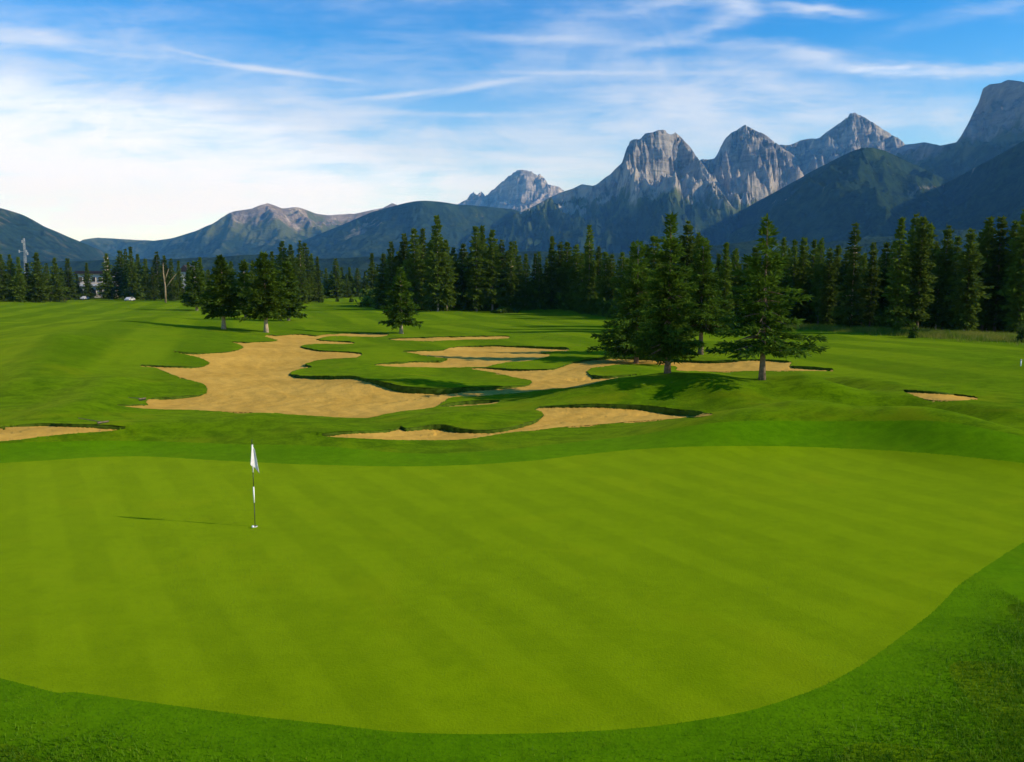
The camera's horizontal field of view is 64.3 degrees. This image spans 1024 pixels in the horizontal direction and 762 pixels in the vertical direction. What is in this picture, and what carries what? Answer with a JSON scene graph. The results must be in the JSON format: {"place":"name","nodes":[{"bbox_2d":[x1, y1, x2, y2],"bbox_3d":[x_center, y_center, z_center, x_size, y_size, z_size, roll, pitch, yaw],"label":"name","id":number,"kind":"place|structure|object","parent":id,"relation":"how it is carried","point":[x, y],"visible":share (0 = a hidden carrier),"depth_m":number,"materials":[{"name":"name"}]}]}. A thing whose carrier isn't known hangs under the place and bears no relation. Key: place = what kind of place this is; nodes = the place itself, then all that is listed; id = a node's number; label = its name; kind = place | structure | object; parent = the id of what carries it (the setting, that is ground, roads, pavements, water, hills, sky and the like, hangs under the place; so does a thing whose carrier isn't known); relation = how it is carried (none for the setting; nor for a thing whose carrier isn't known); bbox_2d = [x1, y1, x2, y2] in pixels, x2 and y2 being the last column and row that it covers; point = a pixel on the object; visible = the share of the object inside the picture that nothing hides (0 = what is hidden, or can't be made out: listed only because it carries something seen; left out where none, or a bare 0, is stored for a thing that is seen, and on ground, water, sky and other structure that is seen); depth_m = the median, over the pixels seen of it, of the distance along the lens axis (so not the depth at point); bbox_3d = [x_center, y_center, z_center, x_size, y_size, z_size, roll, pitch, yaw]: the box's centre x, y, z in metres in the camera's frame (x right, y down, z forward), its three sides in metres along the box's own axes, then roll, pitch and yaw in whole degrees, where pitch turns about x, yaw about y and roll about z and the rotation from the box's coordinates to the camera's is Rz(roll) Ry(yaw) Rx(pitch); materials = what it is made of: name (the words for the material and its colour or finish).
{"place":"outdoors","nodes":[
{"label":"outdoors","id":0,"kind":"place"},
{"bbox_2d":[0,208,115,261],"bbox_3d":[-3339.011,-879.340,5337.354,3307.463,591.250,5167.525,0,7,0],"label":"mountain","id":1,"kind":"structure","parent":0,"point":[46,244],"depth_m":4844.47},
{"bbox_2d":[80,203,395,259],"bbox_3d":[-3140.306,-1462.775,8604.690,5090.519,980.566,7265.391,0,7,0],"label":"mountain","id":2,"kind":"structure","parent":0,"point":[266,227],"depth_m":7850.24,"materials":[{"name":"stone"}]},
{"bbox_2d":[287,201,519,258],"bbox_3d":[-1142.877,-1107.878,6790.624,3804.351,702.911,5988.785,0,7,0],"label":"mountain","id":3,"kind":"structure","parent":0,"point":[375,232],"depth_m":6290.73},
{"bbox_2d":[0,228,1016,286],"bbox_3d":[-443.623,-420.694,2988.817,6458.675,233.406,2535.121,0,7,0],"label":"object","id":4,"kind":"structure","parent":0,"point":[362,264],"depth_m":2731.95,"materials":[{"name":"plant"}]},
{"bbox_2d":[458,170,563,211],"bbox_3d":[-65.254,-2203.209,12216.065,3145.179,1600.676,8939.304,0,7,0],"label":"mountain","id":5,"kind":"structure","parent":0,"point":[520,190],"depth_m":10976.25,"materials":[{"name":"stone"}]},
{"bbox_2d":[0,286,1023,761],"bbox_3d":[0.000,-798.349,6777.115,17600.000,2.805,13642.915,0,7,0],"label":"ground","id":6,"kind":"structure","parent":0,"point":[68,362],"depth_m":45.96,"materials":[{"name":"plant"}]},
{"bbox_2d":[0,254,15,301],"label":"conifer tree","id":7,"kind":"object","parent":6,"relation":"on","point":[2,274],"visible":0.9,"depth_m":232.84,"materials":[{"name":"green plant"}]},
{"bbox_2d":[0,254,21,301],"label":"conifer tree","id":8,"kind":"object","parent":6,"relation":"on","point":[10,271],"visible":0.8,"depth_m":233.65,"materials":[{"name":"green plant"}]},
{"bbox_2d":[10,256,31,302],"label":"conifer tree","id":9,"kind":"object","parent":6,"relation":"on","point":[20,296],"visible":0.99,"depth_m":233.57,"materials":[{"name":"green plant"}]},
{"bbox_2d":[25,252,55,302],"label":"conifer tree","id":10,"kind":"object","parent":6,"relation":"on","point":[38,294],"visible":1,"depth_m":235.89,"materials":[{"name":"green plant"}]},
{"bbox_2d":[43,257,69,301],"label":"conifer tree","id":11,"kind":"object","parent":6,"relation":"on","point":[59,287],"visible":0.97,"depth_m":240.60,"materials":[{"name":"green plant"}]},
{"bbox_2d":[0,423,124,440],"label":"sand bunker","id":12,"kind":"object","parent":6,"relation":"on","point":[19,432],"visible":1,"depth_m":30.39},
{"bbox_2d":[60,258,88,299],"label":"conifer tree","id":13,"kind":"object","parent":6,"relation":"on","point":[72,293],"visible":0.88,"depth_m":318.02,"materials":[{"name":"green plant"}]},
{"bbox_2d":[79,262,100,298],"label":"conifer tree","id":14,"kind":"object","parent":6,"relation":"on","point":[87,288],"visible":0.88,"depth_m":328.87,"materials":[{"name":"green plant"}]},
{"bbox_2d":[74,258,117,297],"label":"lodge building","id":15,"kind":"structure","parent":6,"relation":"on","point":[95,276],"depth_m":342.23,"materials":[{"name":"beige paint"}]},
{"bbox_2d":[95,253,121,298],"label":"conifer tree","id":16,"kind":"object","parent":6,"relation":"on","point":[108,286],"visible":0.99,"depth_m":330.57,"materials":[{"name":"green plant"}]},
{"bbox_2d":[111,250,125,298],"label":"conifer tree","id":17,"kind":"object","parent":6,"relation":"on","point":[118,259],"visible":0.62,"depth_m":333.30,"materials":[{"name":"green plant"}]},
{"bbox_2d":[118,246,145,299],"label":"conifer tree","id":18,"kind":"object","parent":6,"relation":"on","point":[131,289],"visible":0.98,"depth_m":316.40,"materials":[{"name":"green plant"}]},
{"bbox_2d":[137,258,156,298],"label":"conifer tree","id":19,"kind":"object","parent":6,"relation":"on","point":[145,276],"visible":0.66,"depth_m":326.26,"materials":[{"name":"green plant"}]},
{"bbox_2d":[141,267,162,299],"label":"conifer tree","id":20,"kind":"object","parent":6,"relation":"on","point":[153,287],"visible":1,"depth_m":311.82,"materials":[{"name":"green plant"}]},
{"bbox_2d":[165,259,178,300],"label":"conifer tree","id":21,"kind":"object","parent":6,"relation":"on","point":[172,293],"visible":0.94,"depth_m":296.01,"materials":[{"name":"green plant"}]},
{"bbox_2d":[178,261,212,310],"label":"pine tree","id":22,"kind":"object","parent":6,"relation":"on","point":[192,293],"visible":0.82,"depth_m":195.51,"materials":[{"name":"green plant"}]},
{"bbox_2d":[195,254,247,328],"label":"pine tree","id":23,"kind":"object","parent":6,"relation":"on","point":[223,297],"visible":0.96,"depth_m":91.16,"materials":[{"name":"green plant"}]},
{"bbox_2d":[233,259,251,316],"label":"pine tree","id":24,"kind":"object","parent":6,"relation":"on","point":[243,265],"visible":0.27,"depth_m":132.68,"materials":[{"name":"green plant"}]},
{"bbox_2d":[233,251,297,332],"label":"pine tree","id":25,"kind":"object","parent":6,"relation":"on","point":[268,299],"visible":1,"depth_m":90.59,"materials":[{"name":"green plant"}]},
{"bbox_2d":[276,260,307,320],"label":"pine tree","id":26,"kind":"object","parent":6,"relation":"on","point":[291,282],"visible":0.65,"depth_m":128.02,"materials":[{"name":"green plant"}]},
{"bbox_2d":[295,240,312,303],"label":"conifer tree","id":27,"kind":"object","parent":6,"relation":"on","point":[304,286],"visible":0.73,"depth_m":243.89,"materials":[{"name":"green plant"}]},
{"bbox_2d":[297,243,316,300],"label":"conifer tree","id":28,"kind":"object","parent":6,"relation":"on","point":[308,267],"visible":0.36,"depth_m":251.44,"materials":[{"name":"green plant"}]},
{"bbox_2d":[310,256,329,301],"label":"conifer tree","id":29,"kind":"object","parent":6,"relation":"on","point":[318,289],"visible":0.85,"depth_m":256.74,"materials":[{"name":"green plant"}]},
{"bbox_2d":[326,258,346,297],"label":"conifer tree","id":30,"kind":"object","parent":6,"relation":"on","point":[338,286],"visible":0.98,"depth_m":346.22,"materials":[{"name":"green plant"}]},
{"bbox_2d":[359,253,378,304],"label":"conifer tree","id":31,"kind":"object","parent":6,"relation":"on","point":[371,271],"visible":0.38,"depth_m":220.08,"materials":[{"name":"green plant"}]},
{"bbox_2d":[368,253,389,308],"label":"conifer tree","id":32,"kind":"object","parent":6,"relation":"on","point":[379,286],"visible":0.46,"depth_m":180.93,"materials":[{"name":"green plant"}]},
{"bbox_2d":[381,241,397,304],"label":"conifer tree","id":33,"kind":"object","parent":6,"relation":"on","point":[391,261],"visible":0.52,"depth_m":175.31,"materials":[{"name":"green plant"}]},
{"bbox_2d":[378,267,423,333],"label":"spruce tree","id":34,"kind":"object","parent":6,"relation":"on","point":[401,313],"visible":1,"depth_m":100.91,"materials":[{"name":"green plant"}]},
{"bbox_2d":[393,233,408,289],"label":"conifer tree","id":35,"kind":"object","parent":6,"relation":"on","point":[402,253],"visible":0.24,"depth_m":175.39,"materials":[{"name":"green plant"}]},
{"bbox_2d":[400,228,426,310],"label":"conifer tree","id":36,"kind":"object","parent":6,"relation":"on","point":[414,271],"visible":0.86,"depth_m":172.40,"materials":[{"name":"green plant"}]},
{"bbox_2d":[418,242,442,310],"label":"conifer tree","id":37,"kind":"object","parent":6,"relation":"on","point":[427,306],"visible":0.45,"depth_m":170.38,"materials":[{"name":"green plant"}]},
{"bbox_2d":[423,214,452,310],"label":"conifer tree","id":38,"kind":"object","parent":6,"relation":"on","point":[435,268],"visible":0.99,"depth_m":167.89,"materials":[{"name":"green plant"}]},
{"bbox_2d":[435,239,459,310],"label":"conifer tree","id":39,"kind":"object","parent":6,"relation":"on","point":[450,275],"visible":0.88,"depth_m":168.77,"materials":[{"name":"green plant"}]},
{"bbox_2d":[388,335,509,340],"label":"sand bunker","id":40,"kind":"object","parent":6,"relation":"on","point":[438,338],"visible":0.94,"depth_m":89.52},
{"bbox_2d":[449,247,463,307],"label":"conifer tree","id":41,"kind":"object","parent":6,"relation":"on","point":[456,265],"visible":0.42,"depth_m":174.77,"materials":[{"name":"green plant"}]},
{"bbox_2d":[454,243,471,307],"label":"conifer tree","id":42,"kind":"object","parent":6,"relation":"on","point":[460,269],"visible":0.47,"depth_m":176.50,"materials":[{"name":"green plant"}]},
{"bbox_2d":[440,400,499,406],"bbox_3d":[-2.118,1.287,41.238,3.084,0.478,2.160,0,7,0],"label":"sand bunker","id":43,"kind":"object","parent":6,"relation":"on","point":[473,402],"visible":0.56,"depth_m":41.83},
{"bbox_2d":[375,345,568,367],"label":"sand bunker","id":44,"kind":"object","parent":6,"relation":"on","point":[474,356],"visible":0.99,"depth_m":67.24},
{"bbox_2d":[117,333,832,417],"bbox_3d":[-13.850,-2.340,67.229,44.930,1.363,65.441,-6,9,-40],"label":"sand bunker","id":45,"kind":"object","parent":6,"relation":"on","point":[253,377],"visible":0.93,"depth_m":48.05},
{"bbox_2d":[462,226,490,310],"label":"conifer tree","id":46,"kind":"object","parent":6,"relation":"on","point":[474,276],"visible":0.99,"depth_m":173.34,"materials":[{"name":"green plant"}]},
{"bbox_2d":[476,229,505,310],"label":"conifer tree","id":47,"kind":"object","parent":6,"relation":"on","point":[492,283],"visible":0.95,"depth_m":173.73,"materials":[{"name":"green plant"}]},
{"bbox_2d":[496,241,523,309],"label":"conifer tree","id":48,"kind":"object","parent":6,"relation":"on","point":[511,298],"visible":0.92,"depth_m":173.57,"materials":[{"name":"green plant"}]},
{"bbox_2d":[0,446,1023,734],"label":"putting green","id":49,"kind":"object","parent":6,"relation":"on","point":[630,588],"visible":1,"depth_m":16.44,"materials":[{"name":"green plant"}]},
{"bbox_2d":[0,420,1023,761],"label":"collar","id":50,"kind":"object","parent":6,"relation":"on","point":[1006,568],"visible":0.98,"depth_m":11.45,"materials":[{"name":"green plant"}]},
{"bbox_2d":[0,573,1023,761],"bbox_3d":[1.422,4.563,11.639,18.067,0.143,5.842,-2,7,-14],"label":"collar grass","id":51,"kind":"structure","parent":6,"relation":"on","point":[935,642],"depth_m":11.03,"materials":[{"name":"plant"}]},
{"bbox_2d":[322,404,712,439],"bbox_3d":[0.805,1.496,34.011,15.771,1.045,9.096,0,7,0],"label":"sand bunker","id":52,"kind":"object","parent":6,"relation":"on","point":[579,415],"visible":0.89,"depth_m":35.18},
{"bbox_2d":[516,254,536,309],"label":"conifer tree","id":53,"kind":"object","parent":6,"relation":"on","point":[525,288],"visible":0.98,"depth_m":174.64,"materials":[{"name":"green plant"}]},
{"bbox_2d":[533,251,545,308],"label":"conifer tree","id":54,"kind":"object","parent":6,"relation":"on","point":[537,280],"visible":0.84,"depth_m":175.82,"materials":[{"name":"green plant"}]},
{"bbox_2d":[536,236,562,309],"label":"conifer tree","id":55,"kind":"object","parent":6,"relation":"on","point":[551,279],"visible":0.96,"depth_m":174.00,"materials":[{"name":"green plant"}]},
{"bbox_2d":[555,242,577,303],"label":"conifer tree","id":56,"kind":"object","parent":6,"relation":"on","point":[563,268],"visible":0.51,"depth_m":172.63,"materials":[{"name":"green plant"}]},
{"bbox_2d":[564,244,580,307],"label":"conifer tree","id":57,"kind":"object","parent":6,"relation":"on","point":[572,276],"visible":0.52,"depth_m":170.24,"materials":[{"name":"green plant"}]},
{"bbox_2d":[573,224,598,313],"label":"conifer tree","id":58,"kind":"object","parent":6,"relation":"on","point":[586,270],"visible":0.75,"depth_m":164.70,"materials":[{"name":"green plant"}]},
{"bbox_2d":[577,260,598,313],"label":"conifer tree","id":59,"kind":"object","parent":6,"relation":"on","point":[592,292],"visible":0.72,"depth_m":163.91,"materials":[{"name":"green plant"}]},
{"bbox_2d":[594,252,613,313],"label":"conifer tree","id":60,"kind":"object","parent":6,"relation":"on","point":[598,288],"visible":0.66,"depth_m":159.72,"materials":[{"name":"green plant"}]},
{"bbox_2d":[601,254,617,312],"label":"conifer tree","id":61,"kind":"object","parent":6,"relation":"on","point":[608,293],"visible":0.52,"depth_m":158.72,"materials":[{"name":"green plant"}]},
{"bbox_2d":[609,252,625,312],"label":"conifer tree","id":62,"kind":"object","parent":6,"relation":"on","point":[621,265],"visible":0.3,"depth_m":149.74,"materials":[{"name":"green plant"}]},
{"bbox_2d":[586,240,672,363],"bbox_3d":[9.394,-5.963,61.610,7.746,9.569,7.739,0,7,0],"label":"spruce tree","id":63,"kind":"object","parent":6,"relation":"on","point":[627,323],"visible":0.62,"depth_m":61.21,"materials":[{"name":"green plant"}]},
{"bbox_2d":[636,235,667,322],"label":"conifer tree","id":64,"kind":"object","parent":6,"relation":"on","point":[652,250],"visible":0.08,"depth_m":104.68,"materials":[{"name":"green plant"}]},
{"bbox_2d":[628,211,705,373],"bbox_3d":[8.060,-4.464,41.967,4.120,8.501,4.186,2,7,14],"label":"spruce tree","id":65,"kind":"object","parent":6,"relation":"on","point":[667,338],"visible":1,"depth_m":41.65,"materials":[{"name":"green plant"}]},
{"bbox_2d":[353,287,1016,331],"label":"undergrowth","id":66,"kind":"object","parent":6,"relation":"on","point":[367,297],"visible":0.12,"depth_m":167.21,"materials":[{"name":"plant"}]},
{"bbox_2d":[675,220,699,324],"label":"conifer tree","id":67,"kind":"object","parent":6,"relation":"on","point":[687,259],"visible":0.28,"depth_m":97.99,"materials":[{"name":"green plant"}]},
{"bbox_2d":[676,236,735,354],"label":"spruce tree","id":68,"kind":"object","parent":6,"relation":"on","point":[709,305],"visible":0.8,"depth_m":66.97,"materials":[{"name":"green plant"}]},
{"bbox_2d":[707,242,739,329],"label":"conifer tree","id":69,"kind":"object","parent":6,"relation":"on","point":[725,283],"visible":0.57,"depth_m":99.34,"materials":[{"name":"green plant"}]},
{"bbox_2d":[702,213,828,379],"bbox_3d":[12.446,-4.000,39.616,6.159,8.221,5.664,0,7,0],"label":"spruce tree","id":70,"kind":"object","parent":6,"relation":"on","point":[769,340],"visible":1,"depth_m":39.23,"materials":[{"name":"green plant"}]},
{"bbox_2d":[787,239,805,322],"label":"conifer tree","id":71,"kind":"object","parent":6,"relation":"on","point":[793,271],"visible":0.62,"depth_m":113.81,"materials":[{"name":"green plant"}]},
{"bbox_2d":[792,237,810,312],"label":"conifer tree","id":72,"kind":"object","parent":6,"relation":"on","point":[803,265],"visible":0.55,"depth_m":114.29,"materials":[{"name":"green plant"}]},
{"bbox_2d":[831,222,869,328],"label":"conifer tree","id":73,"kind":"object","parent":6,"relation":"on","point":[852,299],"visible":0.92,"depth_m":94.63,"materials":[{"name":"green plant"}]},
{"bbox_2d":[875,242,896,310],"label":"conifer tree","id":74,"kind":"object","parent":6,"relation":"on","point":[885,261],"visible":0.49,"depth_m":106.43,"materials":[{"name":"green plant"}]},
{"bbox_2d":[874,216,916,329],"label":"conifer tree","id":75,"kind":"object","parent":6,"relation":"on","point":[895,289],"visible":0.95,"depth_m":91.83,"materials":[{"name":"green plant"}]},
{"bbox_2d":[894,211,929,307],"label":"conifer tree","id":76,"kind":"object","parent":6,"relation":"on","point":[912,232],"visible":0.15,"depth_m":104.03,"materials":[{"name":"green plant"}]},
{"bbox_2d":[904,216,937,327],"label":"conifer tree","id":77,"kind":"object","parent":6,"relation":"on","point":[919,277],"visible":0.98,"depth_m":91.63,"materials":[{"name":"green plant"}]},
{"bbox_2d":[904,390,976,401],"bbox_3d":[20.912,0.748,39.768,2.948,1.086,10.384,4,8,33],"label":"sand bunker","id":78,"kind":"object","parent":6,"relation":"on","point":[933,396],"visible":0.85,"depth_m":37.17},
{"bbox_2d":[925,223,960,329],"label":"conifer tree","id":79,"kind":"object","parent":6,"relation":"on","point":[949,250],"visible":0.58,"depth_m":99.47,"materials":[{"name":"green plant"}]},
{"bbox_2d":[944,228,993,330],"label":"conifer tree","id":80,"kind":"object","parent":6,"relation":"on","point":[966,299],"visible":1,"depth_m":87.58,"materials":[{"name":"green plant"}]},
{"bbox_2d":[971,216,1001,331],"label":"conifer tree","id":81,"kind":"object","parent":6,"relation":"on","point":[988,227],"visible":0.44,"depth_m":97.21,"materials":[{"name":"green plant"}]},
{"bbox_2d":[979,215,1013,331],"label":"conifer tree","id":82,"kind":"object","parent":6,"relation":"on","point":[997,256],"visible":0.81,"depth_m":96.57,"materials":[{"name":"green plant"}]},
{"bbox_2d":[992,220,1021,331],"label":"conifer tree","id":83,"kind":"object","parent":6,"relation":"on","point":[1013,233],"visible":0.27,"depth_m":95.55,"materials":[{"name":"green plant"}]},
{"bbox_2d":[996,210,1023,331],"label":"conifer tree","id":84,"kind":"object","parent":6,"relation":"on","point":[1016,299],"visible":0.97,"depth_m":92.28,"materials":[{"name":"green plant"}]},
{"bbox_2d":[0,592,1023,761],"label":"rough grass","id":85,"kind":"structure","parent":0,"point":[1001,724],"depth_m":10.81,"materials":[{"name":"plant"}]},
{"bbox_2d":[0,0,1023,240],"label":"sky","id":86,"kind":"structure","parent":0,"point":[153,120],"materials":[{"name":"blue"}]},
{"bbox_2d":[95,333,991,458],"bbox_3d":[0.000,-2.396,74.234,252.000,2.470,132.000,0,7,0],"label":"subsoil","id":87,"kind":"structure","parent":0,"point":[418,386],"depth_m":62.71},
{"bbox_2d":[726,248,744,318],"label":"conifer tree","id":88,"kind":"object","parent":87,"relation":"on","point":[735,258],"visible":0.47,"depth_m":107.81,"materials":[{"name":"green plant"}]},
{"bbox_2d":[774,237,795,323],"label":"conifer tree","id":89,"kind":"object","parent":87,"relation":"on","point":[785,281],"visible":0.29,"depth_m":111.21,"materials":[{"name":"green plant"}]},
{"bbox_2d":[802,239,821,323],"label":"conifer tree","id":90,"kind":"object","parent":87,"relation":"on","point":[807,285],"visible":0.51,"depth_m":112.39,"materials":[{"name":"green plant"}]},
{"bbox_2d":[807,237,829,324],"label":"conifer tree","id":91,"kind":"object","parent":87,"relation":"on","point":[816,280],"visible":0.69,"depth_m":109.78,"materials":[{"name":"green plant"}]},
{"bbox_2d":[813,248,841,324],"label":"conifer tree","id":92,"kind":"object","parent":87,"relation":"on","point":[825,298],"visible":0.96,"depth_m":98.83,"materials":[{"name":"green plant"}]},
{"bbox_2d":[860,242,884,327],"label":"conifer tree","id":93,"kind":"object","parent":87,"relation":"on","point":[871,284],"visible":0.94,"depth_m":95.25,"materials":[{"name":"green plant"}]},
{"bbox_2d":[913,223,938,307],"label":"conifer tree","id":94,"kind":"object","parent":87,"relation":"on","point":[931,236],"visible":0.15,"depth_m":103.21,"materials":[{"name":"green plant"}]},
{"bbox_2d":[923,252,953,329],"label":"conifer tree","id":95,"kind":"object","parent":87,"relation":"on","point":[933,310],"visible":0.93,"depth_m":99.51,"materials":[{"name":"green plant"}]},
{"bbox_2d":[970,230,993,326],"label":"conifer tree","id":96,"kind":"object","parent":87,"relation":"on","point":[981,246],"visible":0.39,"depth_m":97.44,"materials":[{"name":"green plant"}]},
{"bbox_2d":[468,130,738,253],"bbox_3d":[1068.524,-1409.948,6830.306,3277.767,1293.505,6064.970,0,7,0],"label":"mountain","id":97,"kind":"structure","parent":0,"point":[645,186],"depth_m":5697.27,"materials":[{"name":"stone"}]},
{"bbox_2d":[700,125,803,210],"bbox_3d":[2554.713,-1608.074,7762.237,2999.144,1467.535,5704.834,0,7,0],"label":"mountain","id":98,"kind":"structure","parent":0,"point":[746,166],"depth_m":6664.78,"materials":[{"name":"stone"}]},
{"bbox_2d":[714,147,955,245],"bbox_3d":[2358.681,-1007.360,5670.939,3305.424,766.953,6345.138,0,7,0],"label":"mountain","id":99,"kind":"structure","parent":0,"point":[875,193],"depth_m":3886.15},
{"bbox_2d":[780,113,904,175],"bbox_3d":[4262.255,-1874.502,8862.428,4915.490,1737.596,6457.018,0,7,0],"label":"mountain","id":100,"kind":"structure","parent":0,"point":[851,132],"depth_m":7902.10,"materials":[{"name":"stone"}]},
{"bbox_2d":[780,322,1023,344],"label":"tall grass","id":101,"kind":"structure","parent":0,"point":[988,336],"depth_m":87.98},
{"bbox_2d":[890,80,1023,180],"bbox_3d":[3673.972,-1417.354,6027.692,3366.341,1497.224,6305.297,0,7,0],"label":"mountain","id":102,"kind":"structure","parent":0,"point":[994,127],"depth_m":5316.66,"materials":[{"name":"stone"}]},
{"bbox_2d":[920,141,1023,230],"bbox_3d":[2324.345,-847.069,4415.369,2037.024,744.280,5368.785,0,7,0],"label":"mountain","id":103,"kind":"structure","parent":0,"point":[982,192],"depth_m":3383.20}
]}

